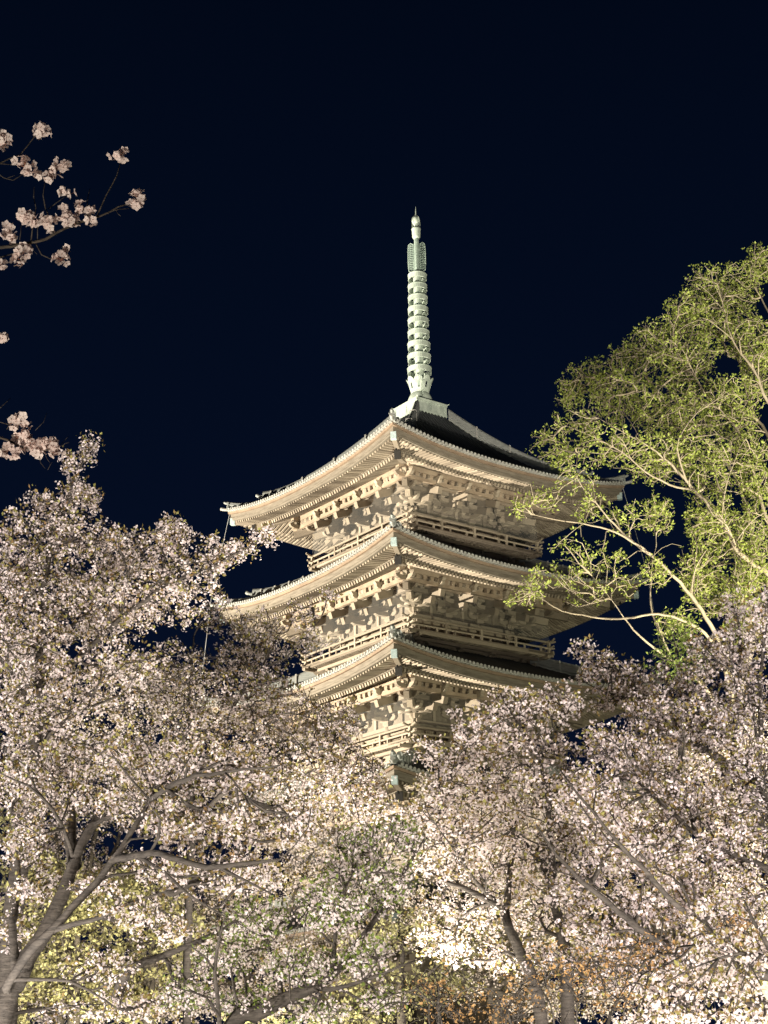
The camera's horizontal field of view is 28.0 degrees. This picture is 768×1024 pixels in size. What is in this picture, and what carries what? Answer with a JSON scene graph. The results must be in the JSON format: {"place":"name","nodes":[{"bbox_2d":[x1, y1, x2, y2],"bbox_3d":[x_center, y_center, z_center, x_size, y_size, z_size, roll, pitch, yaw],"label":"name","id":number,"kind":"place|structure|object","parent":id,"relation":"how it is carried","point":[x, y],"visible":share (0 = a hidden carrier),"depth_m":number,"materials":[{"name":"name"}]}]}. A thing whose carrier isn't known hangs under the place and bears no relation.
{"place":"outdoors","nodes":[
{"label":"outdoors","id":0,"kind":"place"},
{"bbox_2d":[0,0,767,1023],"label":"sky","id":1,"kind":"structure","parent":0,"point":[564,166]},
{"bbox_2d":[642,614,712,1023],"bbox_3d":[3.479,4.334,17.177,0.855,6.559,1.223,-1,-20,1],"label":"tree","id":2,"kind":"object","parent":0,"point":[676,668],"visible":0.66,"depth_m":18.00,"materials":[{"name":"green plant"}]},
{"label":"ground","id":3,"kind":"structure","parent":0,"visible":0},
{"bbox_2d":[0,121,146,468],"bbox_3d":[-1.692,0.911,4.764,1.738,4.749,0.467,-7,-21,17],"label":"cherry tree","id":4,"kind":"object","parent":3,"relation":"on","point":[38,447],"visible":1,"depth_m":5.29,"materials":[{"name":"pink plant"}]},
{"bbox_2d":[0,800,182,1023],"bbox_3d":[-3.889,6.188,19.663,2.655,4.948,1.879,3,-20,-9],"label":"leafy tree","id":5,"kind":"object","parent":3,"relation":"on","point":[64,951],"visible":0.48,"depth_m":19.76,"materials":[{"name":"yellow plant"}]},
{"bbox_2d":[0,630,231,1023],"bbox_3d":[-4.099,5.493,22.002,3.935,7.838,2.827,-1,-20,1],"label":"cherry tree","id":6,"kind":"object","parent":3,"relation":"on","point":[56,850],"visible":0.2,"depth_m":22.41,"materials":[{"name":"pink plant"}]},
{"bbox_2d":[19,855,247,1023],"bbox_3d":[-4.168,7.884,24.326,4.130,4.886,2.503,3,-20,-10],"label":"cherry tree","id":7,"kind":"object","parent":3,"relation":"on","point":[142,983],"visible":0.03,"depth_m":24.56,"materials":[{"name":"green plant"}]},
{"bbox_2d":[0,430,281,1023],"bbox_3d":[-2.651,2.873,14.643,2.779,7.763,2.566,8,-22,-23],"label":"cherry tree","id":8,"kind":"object","parent":3,"relation":"on","point":[34,723],"visible":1,"depth_m":15.18,"materials":[{"name":"pink plant"}]},
{"bbox_2d":[76,862,211,1023],"bbox_3d":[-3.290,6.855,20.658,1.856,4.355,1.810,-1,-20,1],"label":"leafy tree","id":9,"kind":"object","parent":3,"relation":"on","point":[151,972],"visible":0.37,"depth_m":20.90,"materials":[{"name":"yellow plant"}]},
{"bbox_2d":[0,727,325,1023],"bbox_3d":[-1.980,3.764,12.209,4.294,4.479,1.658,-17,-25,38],"label":"cherry tree","id":10,"kind":"object","parent":3,"relation":"on","point":[189,775],"visible":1,"depth_m":12.51,"materials":[{"name":"pink plant"}]},
{"bbox_2d":[103,587,404,1023],"bbox_3d":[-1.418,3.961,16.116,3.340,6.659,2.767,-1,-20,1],"label":"cherry tree","id":11,"kind":"object","parent":3,"relation":"on","point":[251,713],"visible":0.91,"depth_m":16.53,"materials":[{"name":"pink plant"}]},
{"bbox_2d":[115,759,400,1023],"bbox_3d":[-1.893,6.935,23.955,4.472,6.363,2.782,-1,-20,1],"label":"cherry tree","id":12,"kind":"object","parent":3,"relation":"on","point":[307,868],"visible":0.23,"depth_m":24.10,"materials":[{"name":"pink plant"}]},
{"bbox_2d":[110,812,429,1023],"bbox_3d":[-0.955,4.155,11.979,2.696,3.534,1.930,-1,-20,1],"label":"cherry tree","id":13,"kind":"object","parent":3,"relation":"on","point":[328,968],"visible":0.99,"depth_m":12.25,"materials":[{"name":"white plant"}]},
{"bbox_2d":[221,907,487,1023],"bbox_3d":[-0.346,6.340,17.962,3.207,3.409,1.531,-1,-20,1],"label":"leafy tree","id":14,"kind":"object","parent":3,"relation":"on","point":[402,1017],"visible":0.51,"depth_m":18.15,"materials":[{"name":"yellow plant"}]},
{"bbox_2d":[168,207,716,1023],"bbox_3d":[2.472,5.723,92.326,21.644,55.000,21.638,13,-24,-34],"label":"pagoda","id":15,"kind":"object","parent":3,"relation":"on","point":[412,525],"visible":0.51,"depth_m":87.78,"materials":[{"name":"wood"}]},
{"bbox_2d":[359,968,562,1023],"bbox_3d":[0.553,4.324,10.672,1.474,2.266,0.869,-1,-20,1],"label":"arching shrub","id":16,"kind":"object","parent":3,"relation":"on","point":[452,1011],"visible":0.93,"depth_m":10.89,"materials":[{"name":"orange plant"}]},
{"bbox_2d":[401,678,598,1023],"bbox_3d":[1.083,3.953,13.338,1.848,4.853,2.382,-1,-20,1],"label":"cherry tree","id":17,"kind":"object","parent":3,"relation":"on","point":[522,719],"visible":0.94,"depth_m":13.52,"materials":[{"name":"pink plant"}]},
{"bbox_2d":[389,769,656,1023],"bbox_3d":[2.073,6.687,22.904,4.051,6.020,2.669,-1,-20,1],"label":"cherry tree","id":18,"kind":"object","parent":3,"relation":"on","point":[498,984],"visible":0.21,"depth_m":22.98,"materials":[{"name":"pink plant"}]},
{"bbox_2d":[432,940,627,1023],"bbox_3d":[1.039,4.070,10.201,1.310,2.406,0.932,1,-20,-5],"label":"arching shrub","id":19,"kind":"object","parent":3,"relation":"on","point":[578,971],"visible":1,"depth_m":10.50,"materials":[{"name":"orange plant"}]},
{"bbox_2d":[503,241,767,1023],"bbox_3d":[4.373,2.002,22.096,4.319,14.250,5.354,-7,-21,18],"label":"tall tree","id":20,"kind":"object","parent":3,"relation":"on","point":[751,566],"visible":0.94,"depth_m":23.35,"materials":[{"name":"green plant"}]},
{"bbox_2d":[518,686,767,1002],"bbox_3d":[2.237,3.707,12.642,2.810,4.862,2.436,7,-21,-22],"label":"cherry tree","id":21,"kind":"object","parent":3,"relation":"on","point":[734,826],"visible":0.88,"depth_m":12.65,"materials":[{"name":"pink plant"}]},
{"bbox_2d":[545,704,767,1023],"bbox_3d":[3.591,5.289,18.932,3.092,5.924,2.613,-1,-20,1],"label":"cherry tree","id":22,"kind":"object","parent":3,"relation":"on","point":[654,926],"visible":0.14,"depth_m":19.07,"materials":[{"name":"pink plant"}]},
{"bbox_2d":[563,578,767,857],"bbox_3d":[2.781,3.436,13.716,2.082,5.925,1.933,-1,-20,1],"label":"cherry tree","id":23,"kind":"object","parent":3,"relation":"on","point":[704,673],"visible":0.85,"depth_m":14.35,"materials":[{"name":"pink plant"}]},
{"bbox_2d":[582,909,763,1023],"bbox_3d":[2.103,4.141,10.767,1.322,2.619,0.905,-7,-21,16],"label":"arching shrub","id":24,"kind":"object","parent":3,"relation":"on","point":[639,970],"visible":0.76,"depth_m":11.06,"materials":[{"name":"orange plant"}]},
{"bbox_2d":[611,896,767,1023],"bbox_3d":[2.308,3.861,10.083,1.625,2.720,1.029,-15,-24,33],"label":"cherry tree","id":25,"kind":"object","parent":3,"relation":"on","point":[738,994],"visible":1,"depth_m":10.34,"materials":[{"name":"white plant"}]}
]}

